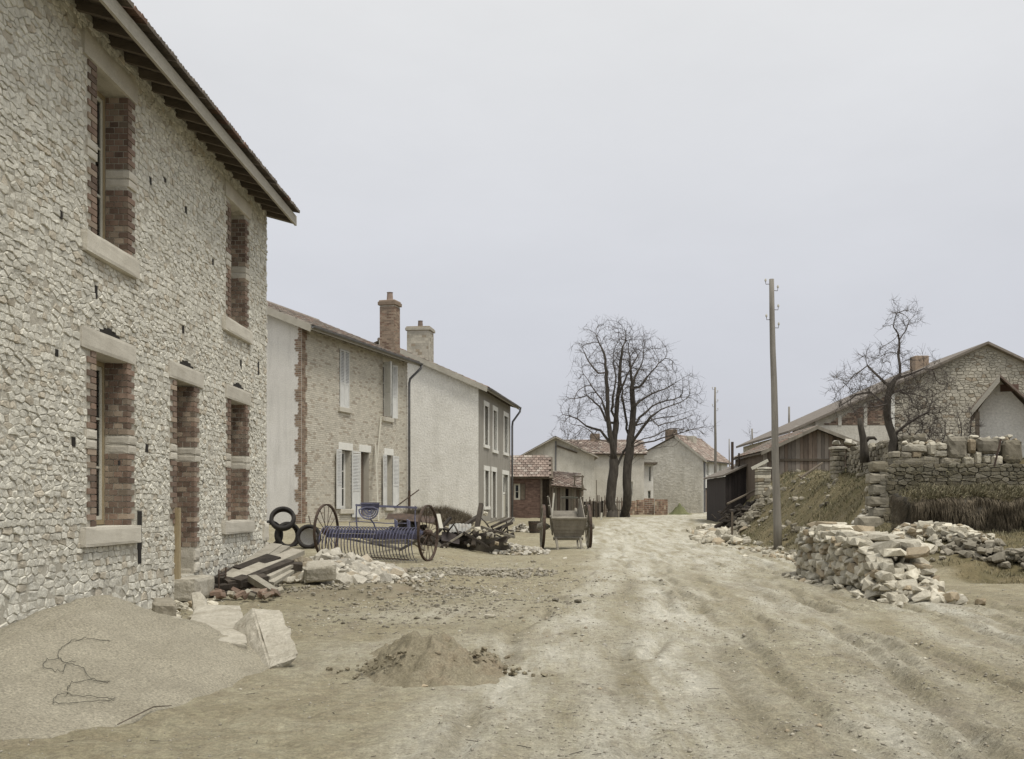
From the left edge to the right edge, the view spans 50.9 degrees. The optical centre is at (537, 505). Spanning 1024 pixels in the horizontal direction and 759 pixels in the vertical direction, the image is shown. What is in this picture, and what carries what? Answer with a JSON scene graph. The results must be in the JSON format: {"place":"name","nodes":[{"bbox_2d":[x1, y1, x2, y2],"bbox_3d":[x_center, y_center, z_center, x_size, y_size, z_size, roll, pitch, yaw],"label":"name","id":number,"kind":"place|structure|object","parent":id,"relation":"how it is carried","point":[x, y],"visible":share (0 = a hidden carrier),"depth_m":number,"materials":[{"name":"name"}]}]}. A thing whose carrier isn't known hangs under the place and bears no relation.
{"place":"outdoors","nodes":[
{"label":"outdoors","id":0,"kind":"place"},
{"bbox_2d":[0,459,1023,758],"bbox_3d":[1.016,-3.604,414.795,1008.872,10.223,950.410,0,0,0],"label":"ground","id":1,"kind":"structure","parent":0,"point":[268,719],"depth_m":8.92,"materials":[{"name":"soil"}]},
{"bbox_2d":[0,595,268,739],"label":"sand heap","id":2,"kind":"object","parent":1,"relation":"on","point":[141,659],"visible":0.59,"depth_m":7.87,"materials":[{"name":"sand"}]},
{"bbox_2d":[43,658,75,671],"bbox_3d":[-3.354,1.106,7.488,0.185,0.060,0.380,0,0,-10],"label":"wire loop","id":3,"kind":"object","parent":2,"relation":"on","point":[53,659],"visible":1,"depth_m":7.52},
{"bbox_2d":[53,679,113,703],"bbox_3d":[-3.008,1.227,7.115,0.384,0.099,0.562,0,0,-27],"label":"wire loop","id":4,"kind":"object","parent":2,"relation":"on","point":[83,696],"visible":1,"depth_m":7.05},
{"bbox_2d":[58,637,108,682],"bbox_3d":[-3.283,1.115,7.771,0.347,0.223,0.935,0,0,-21],"label":"wire loop","id":5,"kind":"object","parent":2,"relation":"on","point":[80,666],"visible":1,"depth_m":7.63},
{"bbox_2d":[117,705,171,724],"bbox_3d":[-2.507,1.322,6.853,0.028,0.047,0.543,0,0,16],"label":"stick","id":6,"kind":"object","parent":2,"relation":"on","point":[142,712],"visible":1,"depth_m":6.84,"materials":[{"name":"brown wood"}]},
{"bbox_2d":[0,0,299,627],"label":"stone house","id":7,"kind":"structure","parent":1,"relation":"on","point":[143,195],"depth_m":13.07,"materials":[{"name":"stone"}]},
{"bbox_2d":[95,361,104,524],"bbox_3d":[-5.296,-0.749,12.607,0.060,1.958,0.933,0,0,0],"label":"window","id":8,"kind":"structure","parent":7,"relation":"in","point":[100,373],"depth_m":12.97,"materials":[{"name":"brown wood"}]},
{"bbox_2d":[95,90,104,238],"bbox_3d":[-5.296,-4.009,12.627,0.060,1.918,0.933,0,0,0],"label":"window","id":9,"kind":"structure","parent":7,"relation":"in","point":[100,163],"depth_m":13.00,"materials":[{"name":"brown wood"}]},
{"bbox_2d":[152,598,175,615],"bbox_3d":[-4.206,1.165,12.090,0.263,0.220,1.148,0,0,-21],"label":"stone","id":10,"kind":"object","parent":1,"relation":"on","point":[167,606],"visible":0.7,"depth_m":11.60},
{"bbox_2d":[174,599,218,619],"bbox_3d":[-4.332,1.303,12.917,1.279,0.196,3.228,0,0,0],"label":"rubble","id":11,"kind":"object","parent":1,"relation":"on","point":[182,606],"visible":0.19,"depth_m":13.81,"materials":[{"name":"stone"}]},
{"bbox_2d":[190,605,246,648],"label":"stone slab","id":12,"kind":"structure","parent":1,"relation":"on","point":[223,619],"depth_m":10.27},
{"bbox_2d":[191,591,207,610],"bbox_3d":[-3.558,1.045,11.395,0.211,0.256,0.608,0,0,-20],"label":"stone slab","id":13,"kind":"object","parent":12,"relation":"on","point":[198,598],"depth_m":11.32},
{"bbox_2d":[150,583,292,612],"bbox_3d":[-4.445,1.339,14.998,1.212,0.137,10.034,0,0,0],"label":"rubble","id":14,"kind":"object","parent":1,"relation":"on","point":[212,599],"visible":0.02,"depth_m":15.14,"materials":[{"name":"stone"}]},
{"bbox_2d":[210,585,283,600],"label":"broken bricks","id":15,"kind":"object","parent":1,"relation":"on","point":[235,593],"visible":0.61,"depth_m":15.18,"materials":[{"name":"stone"}]},
{"bbox_2d":[214,543,304,591],"bbox_3d":[-4.426,0.984,17.134,1.275,0.675,2.966,0,0,0],"label":"lumber heap","id":16,"kind":"object","parent":1,"relation":"on","point":[275,563],"visible":0.94,"depth_m":17.00,"materials":[{"name":"grey wood"}]},
{"bbox_2d":[234,608,297,668],"bbox_3d":[-2.377,1.210,9.396,0.424,0.541,1.171,0,0,-24],"label":"stone slab","id":17,"kind":"object","parent":1,"relation":"on","point":[270,641],"depth_m":9.35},
{"bbox_2d":[266,520,282,543],"bbox_3d":[-6.861,0.736,27.600,0.229,0.715,0.718,0,0,42],"label":"old tyre","id":18,"kind":"object","parent":1,"relation":"on","point":[281,533],"visible":0.12,"depth_m":27.73,"materials":[{"name":"black rubber"}]},
{"bbox_2d":[274,522,298,546],"bbox_3d":[-6.391,0.759,27.500,0.699,0.697,0.217,0,0,-38],"label":"old tyre","id":19,"kind":"object","parent":1,"relation":"on","point":[295,527],"visible":0.71,"depth_m":27.38,"materials":[{"name":"black rubber"}]},
{"bbox_2d":[269,506,295,530],"bbox_3d":[-6.498,0.339,27.400,0.662,0.634,0.433,0,0,0],"label":"old tyre","id":20,"kind":"object","parent":19,"relation":"on","point":[273,513],"visible":1,"depth_m":27.34,"materials":[{"name":"black rubber"}]},
{"bbox_2d":[296,524,320,548],"bbox_3d":[-5.747,0.784,27.000,0.627,0.624,0.282,0,0,0],"label":"old tyre","id":21,"kind":"object","parent":1,"relation":"on","point":[298,534],"visible":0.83,"depth_m":26.93,"materials":[{"name":"black rubber"}]},
{"bbox_2d":[300,529,316,544],"bbox_3d":[-5.779,0.802,27.150,0.440,0.440,0.040,0,0,0],"label":"pale disc","id":22,"kind":"object","parent":21,"relation":"attached to","point":[306,536],"visible":0.77,"depth_m":27.13,"materials":[{"name":"paint"}]},
{"bbox_2d":[303,560,336,582],"bbox_3d":[-3.763,1.133,18.489,0.531,0.379,1.117,0,0,-15],"label":"hewn block","id":23,"kind":"object","parent":1,"relation":"on","point":[319,570],"depth_m":18.13,"materials":[{"name":"stone"}]},
{"bbox_2d":[269,547,407,584],"bbox_3d":[-3.773,1.137,20.080,2.738,0.695,3.403,0,0,0],"label":"rubble heap","id":24,"kind":"object","parent":1,"relation":"on","point":[351,567],"visible":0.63,"depth_m":19.28,"materials":[{"name":"white stone"}]},
{"bbox_2d":[294,556,302,562],"bbox_3d":[-4.256,0.941,19.094,0.173,0.258,0.449,0,0,-13],"label":"stone block","id":25,"kind":"object","parent":24,"relation":"on","point":[299,559],"depth_m":18.90,"materials":[{"name":"white stone"}]},
{"bbox_2d":[266,292,422,523],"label":"brick house","id":26,"kind":"structure","parent":1,"relation":"on","point":[334,395],"depth_m":37.29,"materials":[{"name":"paint"}]},
{"bbox_2d":[340,451,344,508],"bbox_3d":[-7.034,-0.917,38.218,0.060,2.067,0.796,0,0,15],"label":"window","id":27,"kind":"structure","parent":26,"relation":"in","point":[343,452],"depth_m":38.50,"materials":[{"name":"white paint"}]},
{"bbox_2d":[361,453,362,515],"bbox_3d":[-6.610,-0.775,39.817,0.040,2.342,0.686,0,0,15],"label":"door","id":28,"kind":"structure","parent":26,"relation":"in","point":[361,453],"depth_m":39.97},
{"bbox_2d":[377,417,380,462],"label":"leaning pole","id":29,"kind":"object","parent":26,"relation":"attached to","point":[378,439],"visible":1,"depth_m":40.64,"materials":[{"name":"brown wood"}]},
{"bbox_2d":[383,364,385,409],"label":"window","id":30,"kind":"structure","parent":26,"relation":"in","point":[383,364],"depth_m":42.01,"materials":[{"name":"white paint"}]},
{"bbox_2d":[313,489,438,560],"bbox_3d":[-3.574,0.452,25.724,2.739,1.660,2.804,0,0,14],"label":"hay rake","id":31,"kind":"object","parent":1,"relation":"on","point":[331,532],"visible":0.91,"depth_m":24.74,"materials":[{"name":"metal"}]},
{"bbox_2d":[375,443,378,520],"bbox_3d":[-5.931,-0.791,39.780,0.066,3.112,1.512,0,0,-13],"label":"leaning board","id":32,"kind":"object","parent":1,"relation":"on","point":[376,476],"visible":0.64,"depth_m":39.87,"materials":[{"name":"brown wood"}]},
{"bbox_2d":[281,580,498,600],"bbox_3d":[-2.500,1.277,16.600,3.801,0.255,2.600,0,0,0],"label":"brown debris","id":33,"kind":"object","parent":1,"relation":"on","point":[375,590],"visible":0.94,"depth_m":16.11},
{"bbox_2d":[367,572,446,583],"bbox_3d":[-2.759,1.315,19.595,2.217,0.168,1.631,0,0,0],"label":"grit spill","id":34,"kind":"object","parent":1,"relation":"on","point":[406,577],"visible":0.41,"depth_m":19.36,"materials":[{"name":"white stone"}]},
{"bbox_2d":[374,520,448,547],"bbox_3d":[-3.397,0.781,29.189,2.004,0.803,1.462,0,0,20],"label":"dark rubble","id":35,"kind":"object","parent":1,"relation":"on","point":[432,537],"visible":0.25,"depth_m":28.99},
{"bbox_2d":[364,630,504,687],"bbox_3d":[-0.840,1.238,8.950,2.000,0.411,2.875,0,0,0],"label":"earth pile","id":36,"kind":"object","parent":1,"relation":"on","point":[427,665],"visible":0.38,"depth_m":8.50,"materials":[{"name":"soil"}]},
{"bbox_2d":[397,504,473,527],"bbox_3d":[-3.411,0.418,36.497,2.853,1.054,1.598,0,0,0],"label":"brushwood mound","id":37,"kind":"object","parent":1,"relation":"on","point":[456,515],"visible":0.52,"depth_m":36.20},
{"bbox_2d":[326,646,553,678],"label":"crumbs","id":38,"kind":"object","parent":1,"relation":"on","point":[404,651],"visible":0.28,"depth_m":8.64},
{"bbox_2d":[374,320,520,522],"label":"plastered house","id":39,"kind":"structure","parent":1,"relation":"on","point":[459,441],"depth_m":48.30,"materials":[{"name":"beige paint"}]},
{"bbox_2d":[503,495,504,516],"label":"door","id":40,"kind":"structure","parent":39,"relation":"in","point":[503,495],"depth_m":56.04,"materials":[{"name":"white wood"}]},
{"bbox_2d":[503,475,504,493],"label":"window","id":41,"kind":"structure","parent":39,"relation":"in","point":[503,475],"depth_m":56.06,"materials":[{"name":"white paint"}]},
{"bbox_2d":[185,554,746,635],"bbox_3d":[-1.308,1.269,18.834,6.994,0.313,15.689,0,0,0],"label":"yard rubble","id":42,"kind":"object","parent":1,"relation":"on","point":[469,592],"visible":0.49,"depth_m":14.73,"materials":[{"name":"stone"}]},
{"bbox_2d":[434,503,514,552],"bbox_3d":[-1.903,0.631,30.007,2.593,1.406,1.986,0,0,0],"label":"rubbish heap","id":43,"kind":"object","parent":1,"relation":"on","point":[457,535],"visible":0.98,"depth_m":29.79,"materials":[{"name":"brown wood"}]},
{"bbox_2d":[385,513,434,522],"bbox_3d":[-3.411,0.337,28.892,1.356,0.249,0.586,0,0,-6],"label":"rusty sheet","id":44,"kind":"object","parent":43,"relation":"on","point":[402,516],"visible":0.76,"depth_m":29.02,"materials":[{"name":"metal"}]},
{"bbox_2d":[407,566,556,578],"bbox_3d":[-1.491,1.323,21.540,3.806,0.189,3.155,0,0,0],"label":"gravel patch","id":45,"kind":"object","parent":1,"relation":"on","point":[471,571],"visible":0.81,"depth_m":21.24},
{"bbox_2d":[483,614,494,617],"bbox_3d":[-0.583,1.325,12.886,0.139,0.057,0.109,0,0,-11],"label":"loose stone","id":46,"kind":"object","parent":1,"relation":"on","point":[489,615],"visible":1,"depth_m":12.85,"materials":[{"name":"stone"}]},
{"bbox_2d":[257,550,761,648],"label":"yard chips","id":47,"kind":"object","parent":1,"relation":"on","point":[576,595],"visible":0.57,"depth_m":15.96,"materials":[{"name":"white stone"}]},
{"bbox_2d":[0,545,1023,758],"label":"mud clods","id":48,"kind":"object","parent":1,"relation":"on","point":[800,725],"visible":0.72,"depth_m":8.44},
{"bbox_2d":[3,521,1021,757],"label":"pebbles","id":49,"kind":"object","parent":1,"relation":"on","point":[821,725],"visible":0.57,"depth_m":9.43,"materials":[{"name":"stone"}]},
{"bbox_2d":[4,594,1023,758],"bbox_3d":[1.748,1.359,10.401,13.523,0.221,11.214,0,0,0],"label":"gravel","id":50,"kind":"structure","parent":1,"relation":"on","point":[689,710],"depth_m":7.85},
{"bbox_2d":[510,523,528,531],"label":"pale rubble","id":51,"kind":"object","parent":1,"relation":"on","point":[521,527],"visible":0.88,"depth_m":46.78,"materials":[{"name":"white stone"}]},
{"bbox_2d":[490,542,550,555],"bbox_3d":[-0.620,1.241,30.987,2.000,0.362,3.226,0,0,0],"label":"stone spill","id":52,"kind":"object","parent":1,"relation":"on","point":[517,549],"visible":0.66,"depth_m":30.11,"materials":[{"name":"white stone"}]},
{"bbox_2d":[510,455,552,517],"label":"brick outbuilding","id":53,"kind":"structure","parent":1,"relation":"on","point":[532,477],"depth_m":64.00,"materials":[{"name":"brown brick"}]},
{"bbox_2d":[514,483,519,499],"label":"window","id":54,"kind":"structure","parent":53,"relation":"in","point":[515,491],"depth_m":64.08,"materials":[{"name":"white wood"}]},
{"bbox_2d":[528,521,539,532],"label":"wooden tub","id":55,"kind":"object","parent":1,"relation":"on","point":[533,527],"visible":0.81,"depth_m":45.27,"materials":[{"name":"wood"}]},
{"bbox_2d":[67,563,1023,758],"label":"litter","id":56,"kind":"object","parent":1,"relation":"on","point":[589,644],"visible":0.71,"depth_m":8.05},
{"bbox_2d":[522,436,598,501],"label":"gabled house","id":57,"kind":"structure","parent":1,"relation":"on","point":[565,459],"depth_m":80.00,"materials":[{"name":"beige"}]},
{"bbox_2d":[537,493,594,549],"bbox_3d":[0.900,0.515,33.410,1.804,1.803,2.257,0,0,-4],"label":"farm cart","id":58,"kind":"object","parent":1,"relation":"on","point":[571,525],"visible":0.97,"depth_m":33.04,"materials":[{"name":"brown wood"}]},
{"bbox_2d":[548,413,583,439],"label":"bare tree","id":59,"kind":"object","parent":1,"relation":"on","point":[567,429],"visible":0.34,"depth_m":95.85,"materials":[{"name":"grey plant"}]},
{"bbox_2d":[551,471,586,510],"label":"lean to","id":60,"kind":"object","parent":1,"relation":"on","point":[565,483],"visible":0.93,"depth_m":64.02,"materials":[{"name":"brown wood"}]},
{"bbox_2d":[583,501,602,516],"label":"plank fence","id":61,"kind":"object","parent":1,"relation":"on","point":[599,510],"visible":0.47,"depth_m":69.00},
{"bbox_2d":[550,314,653,516],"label":"bare tree","id":62,"kind":"object","parent":1,"relation":"on","point":[614,462],"visible":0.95,"depth_m":65.75,"materials":[{"name":"brown plant"}]},
{"bbox_2d":[586,495,622,516],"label":"stake fence","id":63,"kind":"object","parent":1,"relation":"on","point":[605,510],"visible":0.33,"depth_m":71.99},
{"bbox_2d":[567,434,647,513],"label":"long farmhouse","id":64,"kind":"object","parent":1,"relation":"on","point":[601,467],"visible":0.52,"depth_m":88.00,"materials":[{"name":"white paint"}]},
{"bbox_2d":[630,501,636,514],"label":"tile stack","id":65,"kind":"object","parent":1,"relation":"on","point":[633,510],"visible":0.7,"depth_m":83.70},
{"bbox_2d":[636,500,644,514],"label":"tile stack","id":66,"kind":"object","parent":1,"relation":"on","point":[640,504],"visible":0.93,"depth_m":84.31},
{"bbox_2d":[644,498,653,514],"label":"tile stack","id":67,"kind":"object","parent":1,"relation":"on","point":[649,510],"visible":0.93,"depth_m":84.70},
{"bbox_2d":[644,462,657,504],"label":"narrow annex","id":68,"kind":"object","parent":1,"relation":"on","point":[648,479],"visible":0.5,"depth_m":95.00,"materials":[{"name":"beige paint"}]},
{"bbox_2d":[602,324,717,516],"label":"bare tree","id":69,"kind":"object","parent":1,"relation":"on","point":[627,469],"visible":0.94,"depth_m":65.87,"materials":[{"name":"brown plant"}]},
{"bbox_2d":[668,503,691,514],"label":"grass mound","id":70,"kind":"object","parent":1,"relation":"on","point":[679,509],"depth_m":87.51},
{"bbox_2d":[644,429,730,512],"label":"white fronted house","id":71,"kind":"structure","parent":1,"relation":"on","point":[681,469],"depth_m":101.21,"materials":[{"name":"paint"}]},
{"bbox_2d":[712,387,717,472],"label":"telephone pole","id":72,"kind":"object","parent":1,"relation":"on","point":[715,450],"visible":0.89,"depth_m":67.94,"materials":[{"name":"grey wood"}]},
{"bbox_2d":[686,523,763,545],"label":"roadside stones","id":73,"kind":"object","parent":1,"relation":"on","point":[706,533],"visible":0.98,"depth_m":39.30,"materials":[{"name":"stone"}]},
{"bbox_2d":[703,442,747,521],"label":"tarred shed","id":74,"kind":"structure","parent":1,"relation":"on","point":[722,491],"depth_m":54.73,"materials":[{"name":"black wood"}]},
{"bbox_2d":[731,512,732,534],"bbox_3d":[7.238,0.748,40.000,0.070,1.038,0.070,0,0,0],"label":"short post","id":75,"kind":"object","parent":1,"relation":"on","point":[731,523],"visible":0.64,"depth_m":39.97,"materials":[{"name":"grey wood"}]},
{"bbox_2d":[711,499,755,527],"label":"scrap heap","id":76,"kind":"object","parent":1,"relation":"on","point":[739,510],"visible":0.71,"depth_m":46.08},
{"bbox_2d":[726,489,754,504],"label":"slanting pole","id":77,"kind":"object","parent":76,"relation":"on","point":[744,495],"visible":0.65,"depth_m":45.96,"materials":[{"name":"grey wood"}]},
{"bbox_2d":[724,479,782,534],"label":"bank rubble","id":78,"kind":"object","parent":1,"relation":"on","point":[752,513],"visible":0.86,"depth_m":42.83,"materials":[{"name":"stone"}]},
{"bbox_2d":[728,545,796,565],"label":"verge gravel","id":79,"kind":"structure","parent":1,"relation":"on","point":[770,551],"depth_m":29.97,"materials":[{"name":"gravel"}]},
{"bbox_2d":[755,467,771,499],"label":"stone pillar","id":80,"kind":"structure","parent":1,"relation":"on","point":[762,479],"depth_m":45.73,"materials":[{"name":"stone"}]},
{"bbox_2d":[751,459,768,469],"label":"gate board","id":81,"kind":"object","parent":80,"relation":"on","point":[759,464],"visible":1,"depth_m":45.73,"materials":[{"name":"grey wood"}]},
{"bbox_2d":[765,278,781,549],"bbox_3d":[7.169,-2.633,32.705,0.550,8.520,0.268,0,0,0],"label":"telephone pole","id":82,"kind":"object","parent":1,"relation":"on","point":[777,531],"visible":0.98,"depth_m":32.62,"materials":[{"name":"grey wood"}]},
{"bbox_2d":[734,425,859,498],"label":"board barn","id":83,"kind":"structure","parent":1,"relation":"on","point":[807,449],"depth_m":50.01,"materials":[{"name":"brown wood"}]},
{"bbox_2d":[734,469,869,551],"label":"embedded stones","id":84,"kind":"object","parent":1,"relation":"on","point":[796,528],"visible":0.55,"depth_m":35.23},
{"bbox_2d":[799,462,822,478],"bbox_3d":[9.804,-1.259,38.500,1.478,0.648,0.079,0,0,-44],"label":"slanting rail","id":85,"kind":"object","parent":1,"relation":"on","point":[809,471],"visible":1,"depth_m":38.42,"materials":[{"name":"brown wood"}]},
{"bbox_2d":[829,446,846,478],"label":"stone pillar","id":86,"kind":"structure","parent":1,"relation":"on","point":[837,458],"depth_m":35.80,"materials":[{"name":"stone"}]},
{"bbox_2d":[851,505,871,524],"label":"bank stones","id":87,"kind":"object","parent":1,"relation":"on","point":[861,515],"visible":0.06,"depth_m":28.75,"materials":[{"name":"white stone"}]},
{"bbox_2d":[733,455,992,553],"bbox_3d":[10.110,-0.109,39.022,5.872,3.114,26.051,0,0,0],"label":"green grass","id":88,"kind":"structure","parent":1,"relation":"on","point":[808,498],"depth_m":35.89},
{"bbox_2d":[857,418,876,462],"bbox_3d":[9.648,-1.911,31.479,0.557,1.328,0.283,0,0,19],"label":"lopped tree","id":89,"kind":"object","parent":1,"relation":"on","point":[864,450],"visible":0.97,"depth_m":31.42,"materials":[{"name":"brown plant"}]},
{"bbox_2d":[736,341,1023,457],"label":"stone barn","id":90,"kind":"structure","parent":1,"relation":"on","point":[980,368],"depth_m":55.99,"materials":[{"name":"beige stone"}]},
{"bbox_2d":[781,521,985,607],"bbox_3d":[5.337,0.876,17.534,1.535,1.163,6.087,0,0,-2],"label":"stone pile","id":91,"kind":"object","parent":1,"relation":"on","point":[873,564],"visible":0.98,"depth_m":16.43,"materials":[{"name":"stone"}]},
{"bbox_2d":[853,516,883,526],"bbox_3d":[8.272,0.649,26.898,0.676,0.761,0.624,0,0,0],"label":"stone block","id":92,"kind":"object","parent":91,"relation":"on","point":[874,521],"depth_m":26.63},
{"bbox_2d":[846,433,926,472],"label":"dry stone wall","id":93,"kind":"structure","parent":1,"relation":"on","point":[853,464],"depth_m":32.24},
{"bbox_3d":[10.461,-2.060,35.485,0.212,0.157,0.221,0,0,0],"label":"white stone","id":94,"kind":"object","parent":93,"relation":"on","visible":0},
{"bbox_2d":[844,439,852,444],"bbox_3d":[10.258,-2.094,35.495,0.271,0.229,0.282,0,0,23],"label":"white stone","id":95,"kind":"object","parent":94,"relation":"on","point":[848,441],"visible":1,"depth_m":35.41,"materials":[{"name":"stone"}]},
{"bbox_2d":[820,296,961,452],"bbox_3d":[9.677,-3.098,29.541,3.982,5.494,2.308,0,0,0],"label":"bare tree","id":96,"kind":"object","parent":1,"relation":"on","point":[886,403],"visible":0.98,"depth_m":29.49,"materials":[{"name":"brown plant"}]},
{"bbox_2d":[892,404,949,442],"bbox_3d":[10.519,-1.990,29.491,1.679,1.838,1.578,0,0,17],"label":"bare tree","id":97,"kind":"object","parent":1,"relation":"on","point":[933,420],"visible":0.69,"depth_m":29.37,"materials":[{"name":"brown plant"}]},
{"bbox_2d":[844,454,1023,514],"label":"top grass","id":98,"kind":"structure","parent":1,"relation":"on","point":[847,511],"depth_m":30.11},
{"bbox_2d":[920,414,957,442],"bbox_3d":[10.664,-1.779,28.593,0.957,1.465,0.935,0,0,0],"label":"bare tree","id":99,"kind":"object","parent":1,"relation":"on","point":[929,432],"visible":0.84,"depth_m":28.61,"materials":[{"name":"brown plant"}]},
{"bbox_2d":[890,520,997,546],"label":"collapsed wall","id":100,"kind":"structure","parent":1,"relation":"on","point":[934,533],"depth_m":21.77,"materials":[{"name":"stone"}]},
{"bbox_2d":[865,461,1023,522],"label":"retaining wall","id":101,"kind":"structure","parent":1,"relation":"on","point":[878,489],"depth_m":27.09,"materials":[{"name":"stone"}]},
{"bbox_2d":[885,453,1022,522],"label":"wall weeds","id":102,"kind":"object","parent":101,"relation":"attached to","point":[989,467],"depth_m":26.97,"materials":[{"name":"brown plant"}]},
{"bbox_2d":[887,434,1021,463],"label":"block wall","id":103,"kind":"structure","parent":101,"relation":"on","point":[961,447],"depth_m":27.22,"materials":[{"name":"stone"}]},
{"bbox_2d":[993,439,1001,466],"bbox_3d":[10.269,-1.177,24.000,0.190,0.627,0.043,0,0,0],"label":"iron bar","id":104,"kind":"object","parent":101,"relation":"on","point":[996,457],"visible":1,"depth_m":23.98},
{"bbox_2d":[876,521,1023,583],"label":"rubble","id":105,"kind":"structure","parent":1,"relation":"on","point":[1007,534],"depth_m":21.08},
{"bbox_2d":[890,480,1023,533],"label":"turf ledge","id":106,"kind":"object","parent":1,"relation":"on","point":[996,507],"visible":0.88,"depth_m":23.04,"materials":[{"name":"brown plant"}]},
{"bbox_2d":[945,398,985,438],"bbox_3d":[11.258,-1.950,28.137,1.057,1.749,1.067,0,0,-16],"label":"bare tree","id":107,"kind":"object","parent":1,"relation":"on","point":[967,428],"visible":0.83,"depth_m":28.16,"materials":[{"name":"brown plant"}]},
{"bbox_2d":[929,537,1023,568],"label":"collapsed wall","id":108,"kind":"structure","parent":1,"relation":"on","point":[975,548],"depth_m":20.57,"materials":[{"name":"stone"}]},
{"bbox_2d":[970,375,1023,457],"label":"edge cottage","id":109,"kind":"structure","parent":1,"relation":"on","point":[998,406],"depth_m":30.43,"materials":[{"name":"beige paint"}]},
{"bbox_2d":[131,0,1023,466],"label":"sky","id":110,"kind":"structure","parent":0,"point":[518,175],"materials":[{"name":"grey"}]},
{"bbox_2d":[655,499,667,514],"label":"tile stack","id":111,"kind":"object","parent":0,"point":[661,506],"visible":0.98,"depth_m":83.70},
{"bbox_2d":[727,454,1022,550],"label":"dry grass","id":112,"kind":"structure","parent":0,"point":[814,484],"depth_m":35.70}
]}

